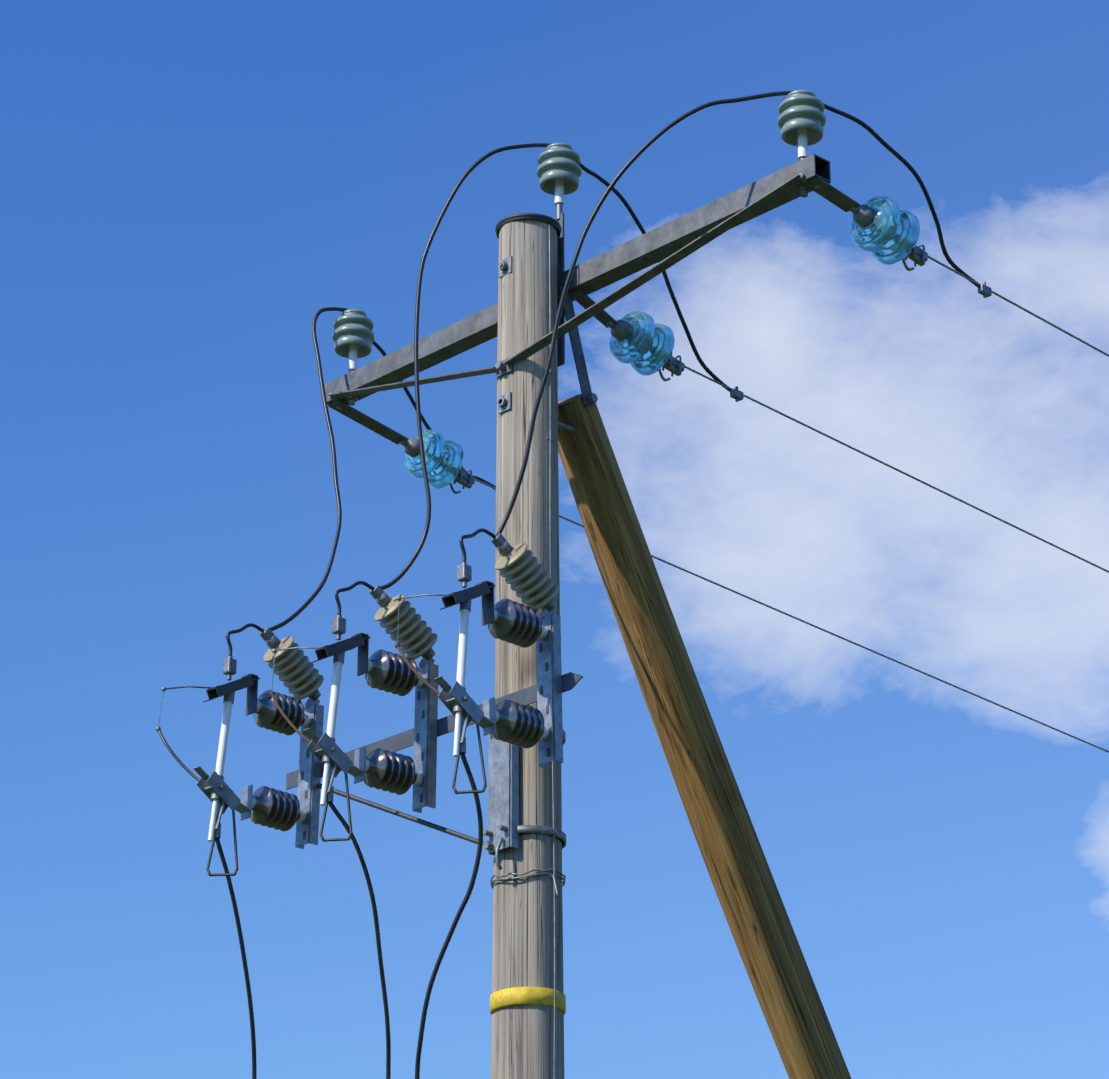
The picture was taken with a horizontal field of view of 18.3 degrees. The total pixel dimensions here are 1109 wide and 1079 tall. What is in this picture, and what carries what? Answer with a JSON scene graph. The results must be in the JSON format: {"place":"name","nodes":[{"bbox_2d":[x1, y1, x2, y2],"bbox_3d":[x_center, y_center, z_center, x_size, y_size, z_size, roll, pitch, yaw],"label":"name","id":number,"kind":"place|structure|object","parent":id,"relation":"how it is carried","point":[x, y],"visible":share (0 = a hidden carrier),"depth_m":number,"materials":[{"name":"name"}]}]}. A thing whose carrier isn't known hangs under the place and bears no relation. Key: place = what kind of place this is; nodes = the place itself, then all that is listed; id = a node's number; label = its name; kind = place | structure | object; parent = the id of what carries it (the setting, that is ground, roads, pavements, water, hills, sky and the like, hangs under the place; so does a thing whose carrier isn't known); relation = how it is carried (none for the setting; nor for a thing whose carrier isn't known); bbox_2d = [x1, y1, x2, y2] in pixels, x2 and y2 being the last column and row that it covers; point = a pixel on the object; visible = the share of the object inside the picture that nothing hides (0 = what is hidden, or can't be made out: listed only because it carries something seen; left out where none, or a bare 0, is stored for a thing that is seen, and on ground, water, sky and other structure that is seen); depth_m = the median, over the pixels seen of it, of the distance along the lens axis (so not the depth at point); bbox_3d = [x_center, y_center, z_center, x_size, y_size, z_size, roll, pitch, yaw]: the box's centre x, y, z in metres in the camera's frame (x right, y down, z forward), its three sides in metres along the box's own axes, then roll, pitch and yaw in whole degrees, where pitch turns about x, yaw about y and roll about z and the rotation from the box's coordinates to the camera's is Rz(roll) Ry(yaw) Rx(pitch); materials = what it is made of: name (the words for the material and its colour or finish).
{"place":"outdoors","nodes":[
{"label":"outdoors","id":0,"kind":"place"},
{"bbox_2d":[0,0,1108,1078],"label":"sky","id":1,"kind":"structure","parent":0,"point":[185,185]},
{"label":"ground","id":2,"kind":"structure","parent":0,"visible":0},
{"bbox_2d":[491,220,563,1078],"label":"utility pole","id":3,"kind":"object","parent":2,"relation":"on","point":[522,1041],"visible":0.77,"depth_m":10.93,"materials":[{"name":"grey wood"}]},
{"bbox_2d":[286,672,582,869],"bbox_3d":[-0.317,0.878,11.038,0.295,0.574,1.420,20,-29,-40],"label":"mounting bracket","id":4,"kind":"object","parent":3,"relation":"attached to","point":[505,830],"visible":0.56,"depth_m":10.76,"materials":[{"name":"metal"}]},
{"bbox_2d":[156,627,323,875],"bbox_3d":[-1.013,0.701,11.271,0.559,0.878,0.258,8,-23,-19],"label":"fuse cutout","id":5,"kind":"object","parent":4,"relation":"attached to","point":[296,671],"visible":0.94,"depth_m":11.31,"materials":[{"name":"metal"}]},
{"bbox_2d":[215,838,256,1078],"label":"down cable","id":6,"kind":"object","parent":5,"relation":"attached to","point":[243,953],"visible":1,"depth_m":11.05,"materials":[{"name":"black plastic"}]},
{"bbox_2d":[226,623,264,655],"bbox_3d":[-1.018,0.336,11.357,0.163,0.140,0.012,20,-29,-40],"label":"wire","id":7,"kind":"object","parent":5,"relation":"attached to","point":[243,628],"visible":1,"depth_m":11.33,"materials":[{"name":"black"}]},
{"bbox_2d":[269,585,438,841],"bbox_3d":[-0.621,0.556,10.893,0.551,0.878,0.258,6,-23,-16],"label":"fuse cutout","id":8,"kind":"object","parent":4,"relation":"attached to","point":[380,768],"visible":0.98,"depth_m":10.93,"materials":[{"name":"metal"}]},
{"bbox_2d":[335,581,374,614],"bbox_3d":[-0.635,0.192,10.983,0.163,0.140,0.015,18,-28,-37],"label":"wire","id":9,"kind":"object","parent":8,"relation":"attached to","point":[352,586],"visible":1,"depth_m":10.96,"materials":[{"name":"black"}]},
{"bbox_2d":[328,802,390,1078],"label":"down cable","id":10,"kind":"object","parent":8,"relation":"attached to","point":[377,932],"visible":1,"depth_m":10.67,"materials":[{"name":"black plastic"}]},
{"bbox_2d":[395,533,562,793],"bbox_3d":[-0.210,0.385,10.503,0.548,0.878,0.263,9,-24,-21],"label":"fuse cutout","id":11,"kind":"object","parent":4,"relation":"attached to","point":[533,586],"visible":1,"depth_m":10.55,"materials":[{"name":"metal"}]},
{"bbox_2d":[415,753,482,1078],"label":"down cable","id":12,"kind":"object","parent":11,"relation":"attached to","point":[456,918],"visible":1,"depth_m":10.27,"materials":[{"name":"black plastic"}]},
{"bbox_2d":[459,528,495,561],"bbox_3d":[-0.235,0.024,10.599,0.015,0.140,0.163,-20,-29,39],"label":"wire","id":13,"kind":"object","parent":11,"relation":"attached to","point":[476,532],"visible":1,"depth_m":10.57,"materials":[{"name":"black"}]},
{"bbox_2d":[490,987,565,1014],"bbox_3d":[-0.082,1.430,10.591,0.233,0.054,0.233,20,-29,-40],"label":"yellow band","id":14,"kind":"object","parent":3,"relation":"attached to","point":[506,997],"visible":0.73,"depth_m":10.50,"materials":[{"name":"yellow plastic"}]},
{"bbox_2d":[495,213,561,238],"bbox_3d":[-0.088,-1.043,11.599,0.224,0.034,0.224,20,-29,-40],"label":"pole cap","id":15,"kind":"object","parent":3,"relation":"on","point":[529,216],"visible":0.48,"depth_m":11.51,"materials":[{"name":"grey metal"}]},
{"bbox_2d":[490,225,597,1078],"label":"pole fittings","id":16,"kind":"object","parent":3,"relation":"attached to","point":[589,397],"visible":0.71,"depth_m":11.28,"materials":[{"name":"grey metal"}]},
{"bbox_2d":[325,128,859,444],"bbox_3d":[0.000,-0.853,11.626,0.535,0.810,2.396,18,-28,-37],"label":"crossarm","id":17,"kind":"object","parent":3,"relation":"attached to","point":[671,243],"visible":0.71,"depth_m":11.39,"materials":[{"name":"metal"}]},
{"bbox_2d":[332,309,374,357],"bbox_3d":[-0.726,-0.750,12.434,0.156,0.156,0.156,20,-29,-40],"label":"pin insulator","id":18,"kind":"object","parent":17,"relation":"attached to","point":[353,326],"visible":0.98,"depth_m":12.39,"materials":[{"name":"green ceramic"}]},
{"bbox_2d":[270,307,347,630],"bbox_3d":[-0.813,-0.262,11.940,0.187,1.453,0.582,-5,-23,12],"label":"jumper","id":19,"kind":"object","parent":18,"relation":"attached to","point":[329,567],"visible":0.98,"depth_m":11.93,"materials":[{"name":"black rubber"}]},
{"bbox_2d":[372,341,495,489],"bbox_3d":[-0.450,-0.476,12.710,0.073,0.475,0.910,-18,-28,38],"label":"jumper","id":20,"kind":"object","parent":18,"relation":"attached to","point":[406,390],"visible":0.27,"depth_m":12.65,"materials":[{"name":"black rubber"}]},
{"bbox_2d":[399,430,474,493],"bbox_3d":[-0.430,-0.288,12.670,0.362,0.207,0.189,20,-29,-40],"label":"glass insulator","id":21,"kind":"object","parent":17,"relation":"attached to","point":[444,459],"visible":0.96,"depth_m":12.61,"materials":[{"name":"teal glass"}]},
{"bbox_2d":[475,479,1108,752],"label":"line wire","id":22,"kind":"object","parent":21,"relation":"attached to","point":[671,564],"visible":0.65,"depth_m":14.06,"materials":[{"name":"metal"}]},
{"bbox_2d":[536,142,581,194],"bbox_3d":[0.016,-1.272,11.759,0.156,0.156,0.156,20,-29,-40],"label":"pin insulator","id":23,"kind":"object","parent":17,"relation":"attached to","point":[558,160],"visible":0.98,"depth_m":11.71,"materials":[{"name":"green ceramic"}]},
{"bbox_2d":[380,143,551,589],"bbox_3d":[-0.279,-0.597,11.412,0.610,1.690,0.047,4,-22,-9],"label":"jumper","id":24,"kind":"object","parent":23,"relation":"attached to","point":[399,576],"visible":1,"depth_m":11.41,"materials":[{"name":"black rubber"}]},
{"bbox_2d":[579,163,730,391],"bbox_3d":[0.335,-0.930,11.884,0.809,0.717,0.071,18,-29,-38],"label":"jumper","id":25,"kind":"object","parent":23,"relation":"attached to","point":[664,273],"visible":0.83,"depth_m":11.90,"materials":[{"name":"black rubber"}]},
{"bbox_2d":[606,311,684,380],"bbox_3d":[0.311,-0.660,11.727,0.362,0.207,0.189,20,-29,-40],"label":"glass insulator","id":26,"kind":"object","parent":17,"relation":"attached to","point":[641,343],"visible":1,"depth_m":11.66,"materials":[{"name":"teal glass"}]},
{"bbox_2d":[685,366,1108,572],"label":"line wire","id":27,"kind":"object","parent":26,"relation":"attached to","point":[871,457],"visible":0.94,"depth_m":12.52,"materials":[{"name":"metal"}]},
{"bbox_2d":[730,386,743,401],"bbox_3d":[0.635,-0.507,11.999,0.050,0.055,0.022,20,-29,-40],"label":"connector","id":28,"kind":"object","parent":27,"relation":"attached to","point":[736,394],"visible":1,"depth_m":11.99,"materials":[{"name":"metal"}]},
{"bbox_2d":[777,89,825,145],"bbox_3d":[0.787,-1.350,10.970,0.156,0.156,0.156,20,-29,-40],"label":"pin insulator","id":29,"kind":"object","parent":17,"relation":"attached to","point":[801,108],"visible":0.92,"depth_m":10.92,"materials":[{"name":"green ceramic"}]},
{"bbox_2d":[496,91,791,535],"bbox_3d":[0.286,-0.742,10.777,1.005,1.449,0.149,-5,-23,12],"label":"jumper","id":30,"kind":"object","parent":29,"relation":"attached to","point":[575,259],"visible":0.96,"depth_m":10.83,"materials":[{"name":"black rubber"}]},
{"bbox_2d":[823,103,979,287],"bbox_3d":[1.120,-1.130,11.144,0.825,0.455,0.086,18,-28,-38],"label":"jumper","id":31,"kind":"object","parent":29,"relation":"attached to","point":[870,130],"visible":0.75,"depth_m":11.16,"materials":[{"name":"black rubber"}]},
{"bbox_2d":[849,196,927,270],"bbox_3d":[1.071,-0.982,11.038,0.362,0.207,0.189,20,-29,-40],"label":"glass insulator","id":32,"kind":"object","parent":17,"relation":"attached to","point":[885,230],"visible":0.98,"depth_m":10.98,"materials":[{"name":"teal glass"}]},
{"bbox_2d":[928,256,1108,356],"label":"line wire","id":33,"kind":"object","parent":32,"relation":"attached to","point":[1017,305],"visible":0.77,"depth_m":11.45,"materials":[{"name":"metal"}]},
{"bbox_2d":[978,282,991,297],"bbox_3d":[1.414,-0.821,11.326,0.050,0.055,0.022,20,-29,-40],"label":"connector","id":34,"kind":"object","parent":33,"relation":"attached to","point":[984,290],"visible":1,"depth_m":11.31,"materials":[{"name":"metal"}]},
{"bbox_2d":[558,394,850,1078],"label":"strut pole","id":35,"kind":"object","parent":2,"relation":"on","point":[765,939],"visible":0.94,"depth_m":11.58,"materials":[{"name":"brown wood"}]}
]}

